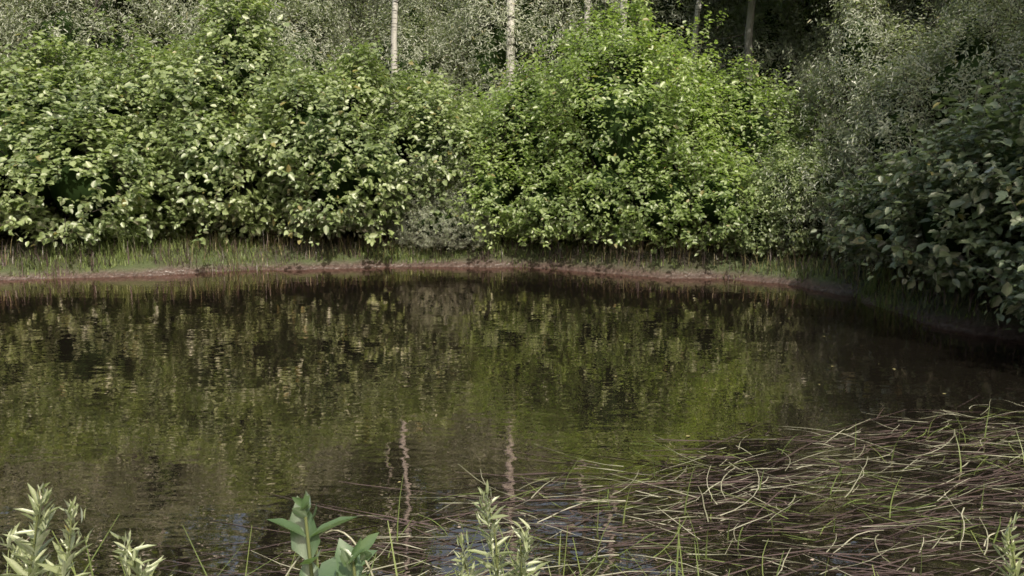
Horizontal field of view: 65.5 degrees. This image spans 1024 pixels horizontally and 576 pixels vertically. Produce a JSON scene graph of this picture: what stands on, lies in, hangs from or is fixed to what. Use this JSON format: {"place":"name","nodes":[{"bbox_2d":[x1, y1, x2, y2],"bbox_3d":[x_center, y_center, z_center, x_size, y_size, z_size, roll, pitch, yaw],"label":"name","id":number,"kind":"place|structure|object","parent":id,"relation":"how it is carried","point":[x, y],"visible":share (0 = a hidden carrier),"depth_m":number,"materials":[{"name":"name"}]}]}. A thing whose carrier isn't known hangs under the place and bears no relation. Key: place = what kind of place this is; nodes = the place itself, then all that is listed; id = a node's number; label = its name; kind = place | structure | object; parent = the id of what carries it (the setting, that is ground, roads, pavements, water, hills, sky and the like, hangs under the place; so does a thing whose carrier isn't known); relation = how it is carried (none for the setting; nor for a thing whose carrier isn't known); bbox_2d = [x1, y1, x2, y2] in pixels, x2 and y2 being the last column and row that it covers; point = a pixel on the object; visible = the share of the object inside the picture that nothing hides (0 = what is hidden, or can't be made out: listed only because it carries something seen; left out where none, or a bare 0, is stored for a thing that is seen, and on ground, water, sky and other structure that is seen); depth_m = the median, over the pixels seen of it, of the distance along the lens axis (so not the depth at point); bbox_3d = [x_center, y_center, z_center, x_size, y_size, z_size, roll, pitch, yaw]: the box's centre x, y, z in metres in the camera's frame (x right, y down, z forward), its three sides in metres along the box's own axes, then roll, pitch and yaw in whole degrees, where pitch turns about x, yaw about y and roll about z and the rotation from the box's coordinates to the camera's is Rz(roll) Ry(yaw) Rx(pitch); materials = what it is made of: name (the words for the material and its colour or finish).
{"place":"outdoors","nodes":[
{"label":"outdoors","id":0,"kind":"place"},
{"bbox_2d":[0,267,1023,575],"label":"pond water","id":1,"kind":"structure","parent":0,"point":[164,411],"depth_m":5.95,"materials":[{"name":"liquid"}]},
{"bbox_2d":[146,388,1023,575],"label":"floating grass","id":2,"kind":"structure","parent":1,"relation":"on","point":[870,529],"depth_m":4.28,"materials":[{"name":"plant"}]},
{"bbox_2d":[0,219,1023,340],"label":"ground","id":3,"kind":"structure","parent":0,"point":[818,282],"depth_m":12.87,"materials":[{"name":"brown soil"}]},
{"bbox_2d":[0,184,8,239],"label":"willow shrub","id":4,"kind":"object","parent":3,"relation":"on","point":[3,232],"visible":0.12,"depth_m":14.06,"materials":[{"name":"green plant"}]},
{"bbox_2d":[0,523,53,575],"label":"goldenrod","id":5,"kind":"object","parent":3,"relation":"on","point":[8,545],"visible":0.61,"depth_m":1.99,"materials":[{"name":"green plant"}]},
{"bbox_2d":[0,482,60,575],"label":"leafy plant","id":6,"kind":"object","parent":3,"relation":"on","point":[32,550],"visible":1,"depth_m":1.87,"materials":[{"name":"green plant"}]},
{"bbox_2d":[0,49,71,235],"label":"alder shrub","id":7,"kind":"object","parent":3,"relation":"on","point":[17,192],"visible":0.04,"depth_m":14.36,"materials":[{"name":"green plant"}]},
{"bbox_2d":[0,0,89,99],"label":"tree","id":8,"kind":"object","parent":3,"relation":"on","point":[34,21],"visible":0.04,"depth_m":17.72,"materials":[{"name":"green plant"}]},
{"bbox_2d":[37,496,93,575],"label":"goldenrod","id":9,"kind":"object","parent":3,"relation":"on","point":[64,564],"visible":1,"depth_m":1.80,"materials":[{"name":"green plant"}]},
{"bbox_2d":[0,0,170,59],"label":"tree","id":10,"kind":"object","parent":3,"relation":"on","point":[52,12],"visible":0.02,"depth_m":18.58,"materials":[{"name":"green plant"}]},
{"bbox_2d":[0,17,248,249],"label":"alder shrub","id":11,"kind":"object","parent":3,"relation":"on","point":[63,173],"visible":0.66,"depth_m":12.97,"materials":[{"name":"green plant"}]},
{"bbox_2d":[67,157,200,243],"bbox_3d":[-6.576,-1.623,14.007,2.291,1.802,2.073,-1,10,-4],"label":"bright shrub","id":12,"kind":"object","parent":3,"relation":"on","point":[119,216],"visible":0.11,"depth_m":13.58,"materials":[{"name":"green plant"}]},
{"bbox_2d":[110,529,172,575],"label":"goldenrod","id":13,"kind":"object","parent":3,"relation":"on","point":[136,566],"visible":1,"depth_m":1.94,"materials":[{"name":"green plant"}]},
{"bbox_2d":[0,0,288,100],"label":"willow shrub","id":14,"kind":"object","parent":3,"relation":"on","point":[67,26],"visible":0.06,"depth_m":17.41,"materials":[{"name":"green plant"}]},
{"bbox_2d":[22,0,361,244],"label":"alder shrub","id":15,"kind":"object","parent":3,"relation":"on","point":[203,153],"visible":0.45,"depth_m":13.72,"materials":[{"name":"green plant"}]},
{"bbox_2d":[86,0,326,81],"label":"willow shrub","id":16,"kind":"object","parent":3,"relation":"on","point":[182,2],"visible":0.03,"depth_m":17.82,"materials":[{"name":"green plant"}]},
{"bbox_2d":[165,0,360,52],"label":"tree","id":17,"kind":"object","parent":3,"relation":"on","point":[308,30],"depth_m":23.02,"materials":[{"name":"green plant"}]},
{"bbox_2d":[157,0,378,105],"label":"willow shrub","id":18,"kind":"object","parent":3,"relation":"on","point":[324,18],"visible":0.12,"depth_m":18.05,"materials":[{"name":"green plant"}]},
{"bbox_2d":[267,490,376,575],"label":"leafy plant","id":19,"kind":"object","parent":3,"relation":"on","point":[300,525],"visible":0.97,"depth_m":2.04,"materials":[{"name":"green plant"}]},
{"bbox_2d":[285,530,373,575],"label":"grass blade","id":20,"kind":"object","parent":3,"relation":"on","point":[353,541],"visible":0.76,"depth_m":2.02,"materials":[{"name":"green plant"}]},
{"bbox_2d":[335,532,378,575],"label":"milkweed","id":21,"kind":"object","parent":3,"relation":"on","point":[348,562],"visible":1,"depth_m":1.89,"materials":[{"name":"green plant"}]},
{"bbox_2d":[299,0,416,57],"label":"tree","id":22,"kind":"object","parent":3,"relation":"on","point":[353,5],"depth_m":23.64,"materials":[{"name":"green plant"}]},
{"bbox_2d":[208,34,514,246],"bbox_3d":[-2.764,-2.872,15.576,6.603,4.092,6.504,-3,10,-20],"label":"alder shrub","id":23,"kind":"object","parent":3,"relation":"on","point":[341,179],"visible":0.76,"depth_m":13.54,"materials":[{"name":"green plant"}]},
{"bbox_2d":[372,0,377,48],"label":"birch tree","id":24,"kind":"object","parent":3,"relation":"on","point":[375,20],"visible":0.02,"depth_m":22.65,"materials":[{"name":"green plant"}]},
{"bbox_2d":[391,0,398,111],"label":"birch tree","id":25,"kind":"object","parent":3,"relation":"on","point":[394,20],"visible":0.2,"depth_m":17.50,"materials":[{"name":"white plant"}]},
{"bbox_2d":[346,0,456,40],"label":"tree","id":26,"kind":"object","parent":3,"relation":"on","point":[390,18],"depth_m":23.31,"materials":[{"name":"green plant"}]},
{"bbox_2d":[321,0,491,116],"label":"willow shrub","id":27,"kind":"object","parent":3,"relation":"on","point":[407,42],"visible":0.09,"depth_m":18.61,"materials":[{"name":"green plant"}]},
{"bbox_2d":[320,0,550,80],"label":"willow shrub","id":28,"kind":"object","parent":3,"relation":"on","point":[379,4],"depth_m":22.27,"materials":[{"name":"green plant"}]},
{"bbox_2d":[383,122,500,250],"bbox_3d":[-1.171,-1.829,14.075,2.236,2.365,2.310,6,11,31],"label":"willow shrub","id":29,"kind":"object","parent":3,"relation":"on","point":[465,233],"visible":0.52,"depth_m":13.65,"materials":[{"name":"green plant"}]},
{"bbox_2d":[7,513,878,575],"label":"bank grass","id":30,"kind":"structure","parent":3,"relation":"on","point":[317,565],"depth_m":2.44,"materials":[{"name":"green plant"}]},
{"bbox_2d":[451,531,486,575],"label":"goldenrod","id":31,"kind":"object","parent":3,"relation":"on","point":[464,560],"visible":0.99,"depth_m":1.99,"materials":[{"name":"green plant"}]},
{"bbox_2d":[465,480,518,575],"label":"leafy plant","id":32,"kind":"object","parent":3,"relation":"on","point":[495,568],"visible":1,"depth_m":1.93,"materials":[{"name":"green plant"}]},
{"bbox_2d":[373,47,617,249],"bbox_3d":[-0.110,-2.672,15.238,5.442,3.804,4.922,5,11,26],"label":"bright shrub","id":33,"kind":"object","parent":3,"relation":"on","point":[495,192],"visible":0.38,"depth_m":13.56,"materials":[{"name":"green plant"}]},
{"bbox_2d":[478,0,514,121],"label":"birch tree","id":34,"kind":"object","parent":3,"relation":"on","point":[510,20],"visible":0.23,"depth_m":17.69,"materials":[{"name":"white plant"}]},
{"bbox_2d":[388,0,612,147],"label":"willow shrub","id":35,"kind":"object","parent":3,"relation":"on","point":[530,26],"visible":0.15,"depth_m":18.03,"materials":[{"name":"green plant"}]},
{"bbox_2d":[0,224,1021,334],"bbox_3d":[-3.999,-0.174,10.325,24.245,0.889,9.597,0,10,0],"label":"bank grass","id":36,"kind":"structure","parent":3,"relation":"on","point":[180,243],"depth_m":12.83,"materials":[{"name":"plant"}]},
{"bbox_2d":[505,517,549,575],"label":"goldenrod","id":37,"kind":"object","parent":3,"relation":"on","point":[523,557],"visible":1,"depth_m":1.88,"materials":[{"name":"green plant"}]},
{"bbox_2d":[438,1,703,51],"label":"tree","id":38,"kind":"object","parent":3,"relation":"on","point":[503,3],"depth_m":22.02,"materials":[{"name":"green plant"}]},
{"bbox_2d":[582,0,590,145],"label":"birch tree","id":39,"kind":"object","parent":3,"relation":"on","point":[585,12],"visible":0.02,"depth_m":17.95,"materials":[{"name":"white plant"}]},
{"bbox_2d":[459,0,759,249],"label":"bright shrub","id":40,"kind":"object","parent":3,"relation":"on","point":[622,137],"visible":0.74,"depth_m":13.19,"materials":[{"name":"green plant"}]},
{"bbox_2d":[619,0,627,40],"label":"birch tree","id":41,"kind":"object","parent":3,"relation":"on","point":[623,13],"visible":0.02,"depth_m":16.96,"materials":[{"name":"white plant"}]},
{"bbox_2d":[499,0,817,117],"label":"willow shrub","id":42,"kind":"object","parent":3,"relation":"on","point":[672,12],"visible":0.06,"depth_m":18.53,"materials":[{"name":"green plant"}]},
{"bbox_2d":[603,0,767,44],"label":"tree","id":43,"kind":"object","parent":3,"relation":"on","point":[715,15],"visible":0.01,"depth_m":21.20,"materials":[{"name":"green plant"}]},
{"bbox_2d":[683,0,701,118],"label":"birch tree","id":44,"kind":"object","parent":3,"relation":"on","point":[698,9],"visible":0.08,"depth_m":17.71,"materials":[{"name":"grey plant"}]},
{"bbox_2d":[580,43,850,255],"bbox_3d":[3.257,-2.510,14.155,5.182,3.804,5.728,9,13,43],"label":"bright shrub","id":45,"kind":"object","parent":3,"relation":"on","point":[715,199],"visible":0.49,"depth_m":12.89,"materials":[{"name":"green plant"}]},
{"bbox_2d":[654,0,835,142],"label":"willow shrub","id":46,"kind":"object","parent":3,"relation":"on","point":[770,23],"visible":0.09,"depth_m":17.90,"materials":[{"name":"green plant"}]},
{"bbox_2d":[706,0,783,111],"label":"grey tree","id":47,"kind":"object","parent":3,"relation":"on","point":[748,43],"visible":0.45,"depth_m":16.91,"materials":[{"name":"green plant"}]},
{"bbox_2d":[703,0,816,75],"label":"tree","id":48,"kind":"object","parent":3,"relation":"on","point":[776,7],"depth_m":21.88,"materials":[{"name":"green plant"}]},
{"bbox_2d":[708,133,865,258],"bbox_3d":[4.510,-1.484,12.882,2.739,2.046,2.780,4,10,24],"label":"alder shrub","id":49,"kind":"object","parent":3,"relation":"on","point":[758,229],"visible":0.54,"depth_m":12.20,"materials":[{"name":"green plant"}]},
{"bbox_2d":[726,0,908,113],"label":"willow shrub","id":50,"kind":"object","parent":3,"relation":"on","point":[819,3],"visible":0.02,"depth_m":19.71,"materials":[{"name":"green plant"}]},
{"bbox_2d":[836,0,904,111],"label":"grey tree","id":51,"kind":"object","parent":3,"relation":"on","point":[854,16],"visible":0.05,"depth_m":16.42,"materials":[{"name":"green plant"}]},
{"bbox_2d":[742,0,1010,256],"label":"willow shrub","id":52,"kind":"object","parent":3,"relation":"on","point":[860,31],"visible":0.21,"depth_m":12.38,"materials":[{"name":"green plant"}]},
{"bbox_2d":[771,0,997,148],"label":"willow shrub","id":53,"kind":"object","parent":3,"relation":"on","point":[915,4],"visible":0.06,"depth_m":16.44,"materials":[{"name":"green plant"}]},
{"bbox_2d":[800,0,1023,270],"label":"willow shrub","id":54,"kind":"object","parent":3,"relation":"on","point":[965,70],"visible":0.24,"depth_m":10.93,"materials":[{"name":"green plant"}]},
{"bbox_2d":[807,53,1023,307],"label":"dark shrub","id":55,"kind":"object","parent":3,"relation":"on","point":[896,226],"visible":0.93,"depth_m":8.52,"materials":[{"name":"green plant"}]},
{"bbox_2d":[835,0,1023,107],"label":"willow shrub","id":56,"kind":"object","parent":3,"relation":"on","point":[939,15],"visible":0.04,"depth_m":13.94,"materials":[{"name":"green plant"}]},
{"bbox_2d":[875,0,998,59],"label":"tree","id":57,"kind":"object","parent":3,"relation":"on","point":[936,19],"depth_m":18.16,"materials":[{"name":"green plant"}]},
{"bbox_2d":[935,0,1023,145],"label":"tree","id":58,"kind":"object","parent":3,"relation":"on","point":[1019,26],"visible":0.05,"depth_m":11.11,"materials":[{"name":"green plant"}]},
{"bbox_2d":[940,104,1023,332],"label":"dark shrub","id":59,"kind":"object","parent":3,"relation":"on","point":[1016,299],"visible":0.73,"depth_m":7.50,"materials":[{"name":"green plant"}]},
{"bbox_2d":[991,512,1023,575],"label":"goldenrod","id":60,"kind":"object","parent":3,"relation":"on","point":[1015,566],"visible":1,"depth_m":1.92,"materials":[{"name":"green plant"}]}
]}

